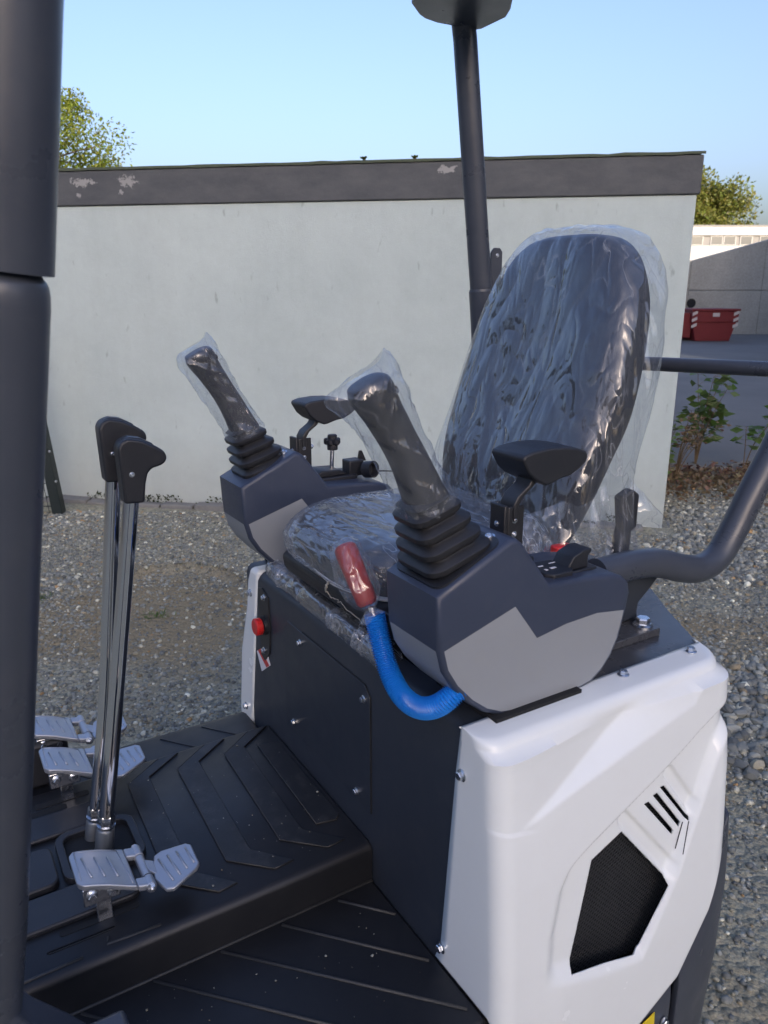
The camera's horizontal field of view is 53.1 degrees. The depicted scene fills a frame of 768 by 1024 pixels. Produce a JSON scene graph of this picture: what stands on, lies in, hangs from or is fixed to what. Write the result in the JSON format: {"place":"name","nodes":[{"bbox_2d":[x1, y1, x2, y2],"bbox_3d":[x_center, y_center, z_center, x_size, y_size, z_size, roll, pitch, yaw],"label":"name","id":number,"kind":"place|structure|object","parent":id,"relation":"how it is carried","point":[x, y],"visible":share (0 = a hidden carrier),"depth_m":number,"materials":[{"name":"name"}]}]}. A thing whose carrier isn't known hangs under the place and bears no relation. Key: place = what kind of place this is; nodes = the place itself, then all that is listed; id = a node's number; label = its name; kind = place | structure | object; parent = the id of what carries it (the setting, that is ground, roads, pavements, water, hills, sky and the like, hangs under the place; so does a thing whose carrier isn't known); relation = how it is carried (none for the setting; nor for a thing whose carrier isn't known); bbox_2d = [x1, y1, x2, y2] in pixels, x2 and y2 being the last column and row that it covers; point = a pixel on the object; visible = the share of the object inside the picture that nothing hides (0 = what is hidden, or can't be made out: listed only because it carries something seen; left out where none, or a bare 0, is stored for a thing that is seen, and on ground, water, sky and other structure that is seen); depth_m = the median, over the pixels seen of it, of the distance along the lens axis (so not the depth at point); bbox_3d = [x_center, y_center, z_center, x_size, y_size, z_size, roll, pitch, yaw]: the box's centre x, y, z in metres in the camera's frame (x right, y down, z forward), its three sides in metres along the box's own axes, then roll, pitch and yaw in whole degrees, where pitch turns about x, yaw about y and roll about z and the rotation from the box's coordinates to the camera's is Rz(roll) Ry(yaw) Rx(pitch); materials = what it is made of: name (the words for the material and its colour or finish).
{"place":"outdoors","nodes":[
{"label":"outdoors","id":0,"kind":"place"},
{"bbox_2d":[35,469,767,1023],"bbox_3d":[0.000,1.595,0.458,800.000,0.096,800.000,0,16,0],"label":"ground","id":1,"kind":"structure","parent":0,"point":[753,1009],"depth_m":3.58,"materials":[{"name":"grey gravel"}]},
{"bbox_2d":[43,425,65,513],"bbox_3d":[-3.209,-0.677,5.737,1.496,1.550,0.161,-1,16,-3],"label":"fence","id":2,"kind":"object","parent":1,"relation":"on","point":[54,491],"visible":0.28,"depth_m":5.85,"materials":[{"name":"metal"}]},
{"bbox_2d":[59,86,135,167],"bbox_3d":[-8.294,-5.546,14.515,7.671,6.369,4.936,0,16,0],"label":"deciduous tree","id":3,"kind":"object","parent":1,"relation":"on","point":[69,105],"visible":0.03,"depth_m":13.98,"materials":[{"name":"green plant"}]},
{"bbox_2d":[40,591,175,618],"bbox_3d":[0.309,0.535,4.082,4.439,0.070,1.576,7,17,22],"label":"grass tuft","id":4,"kind":"object","parent":1,"relation":"on","point":[156,615],"visible":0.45,"depth_m":4.06,"materials":[{"name":"green plant"}]},
{"bbox_2d":[46,490,614,524],"bbox_3d":[-0.783,-0.049,6.021,5.334,0.134,0.102,3,16,9],"label":"moss","id":5,"kind":"object","parent":1,"relation":"on","point":[593,522],"visible":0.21,"depth_m":6.17,"materials":[{"name":"green plant"}]},
{"bbox_2d":[43,151,705,530],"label":"garage","id":6,"kind":"structure","parent":1,"relation":"on","point":[277,287],"depth_m":5.57,"materials":[{"name":"paint"}]},
{"bbox_2d":[0,0,767,1023],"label":"mini excavator","id":7,"kind":"object","parent":1,"relation":"on","point":[508,760],"visible":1,"depth_m":1.39,"materials":[{"name":"metal"}]},
{"bbox_2d":[130,745,376,1020],"bbox_3d":[-0.301,0.728,1.463,0.534,0.094,0.807,-10,19,-30],"label":"grit","id":8,"kind":"object","parent":7,"relation":"on","point":[372,955],"visible":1,"depth_m":1.38,"materials":[{"name":"stone"}]},
{"bbox_2d":[266,560,401,657],"bbox_3d":[-0.099,0.190,1.654,0.140,0.076,0.564,-10,19,-30],"label":"edge wrap","id":9,"kind":"object","parent":7,"relation":"attached to","point":[337,621],"visible":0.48,"depth_m":1.52,"materials":[{"name":"plastic"}]},
{"bbox_2d":[287,489,549,622],"bbox_3d":[0.069,0.063,1.626,0.520,0.153,0.455,-10,19,-30],"label":"seat cushion cover","id":10,"kind":"object","parent":7,"relation":"on","point":[378,598],"visible":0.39,"depth_m":1.49,"materials":[{"name":"plastic"}]},
{"bbox_2d":[668,419,685,474],"bbox_3d":[2.252,-0.532,6.407,0.491,0.853,0.620,0,16,0],"label":"weed plant","id":11,"kind":"object","parent":1,"relation":"on","point":[671,456],"visible":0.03,"depth_m":6.30,"materials":[{"name":"green plant"}]},
{"bbox_2d":[668,412,731,480],"bbox_3d":[2.651,-0.561,6.848,0.736,0.667,0.438,-2,16,-9],"label":"weed plant","id":12,"kind":"object","parent":1,"relation":"on","point":[688,438],"visible":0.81,"depth_m":6.80,"materials":[{"name":"green plant"}]},
{"bbox_2d":[676,373,739,463],"bbox_3d":[3.035,-0.898,7.269,0.666,1.041,0.586,13,20,37],"label":"weed plant","id":13,"kind":"object","parent":1,"relation":"on","point":[710,402],"visible":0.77,"depth_m":7.20,"materials":[{"name":"green plant"}]},
{"bbox_2d":[665,460,767,512],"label":"leaf litter","id":14,"kind":"object","parent":1,"relation":"on","point":[706,484],"visible":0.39,"depth_m":6.80,"materials":[{"name":"brown plant"}]},
{"bbox_2d":[685,239,767,333],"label":"concrete wall","id":15,"kind":"structure","parent":1,"relation":"on","point":[736,278],"depth_m":29.73,"materials":[{"name":"grey concrete"}]},
{"bbox_2d":[694,165,763,224],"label":"deciduous tree","id":16,"kind":"object","parent":1,"relation":"on","point":[717,203],"visible":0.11,"depth_m":71.18,"materials":[{"name":"green plant"}]},
{"bbox_2d":[690,225,767,260],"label":"flat roofed building","id":17,"kind":"structure","parent":1,"relation":"on","point":[707,240],"depth_m":58.55,"materials":[{"name":"white paint"}]},
{"bbox_2d":[692,236,703,244],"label":"window","id":18,"kind":"structure","parent":17,"relation":"in","point":[696,240],"depth_m":58.59,"materials":[{"name":"white glass"}]},
{"bbox_2d":[710,236,722,244],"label":"window","id":19,"kind":"structure","parent":17,"relation":"in","point":[714,240],"depth_m":58.59,"materials":[{"name":"white glass"}]},
{"bbox_2d":[723,236,736,244],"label":"window","id":20,"kind":"structure","parent":17,"relation":"in","point":[727,240],"depth_m":58.59,"materials":[{"name":"white glass"}]},
{"bbox_2d":[739,236,752,244],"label":"window","id":21,"kind":"structure","parent":17,"relation":"in","point":[744,240],"depth_m":58.59,"materials":[{"name":"white glass"}]},
{"bbox_2d":[759,236,767,241],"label":"window","id":22,"kind":"structure","parent":17,"relation":"in","point":[762,238],"depth_m":58.56,"materials":[{"name":"white glass"}]},
{"bbox_2d":[730,405,767,466],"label":"weed plant","id":23,"kind":"object","parent":1,"relation":"on","point":[758,439],"visible":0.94,"depth_m":7.16,"materials":[{"name":"green plant"}]},
{"bbox_2d":[59,0,767,224],"label":"sky","id":24,"kind":"structure","parent":0,"point":[194,82],"materials":[{"name":"blue"}]},
{"bbox_2d":[668,334,767,472],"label":"asphalt yard","id":25,"kind":"structure","parent":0,"point":[747,407],"depth_m":12.01,"materials":[{"name":"grey asphalt"}]},
{"bbox_2d":[682,308,740,340],"bbox_3d":[10.925,-6.428,26.316,1.850,1.050,1.400,-1,16,-2],"label":"skip container","id":26,"kind":"object","parent":25,"relation":"on","point":[709,324],"visible":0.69,"depth_m":25.74,"materials":[{"name":"red metal"}]}
]}

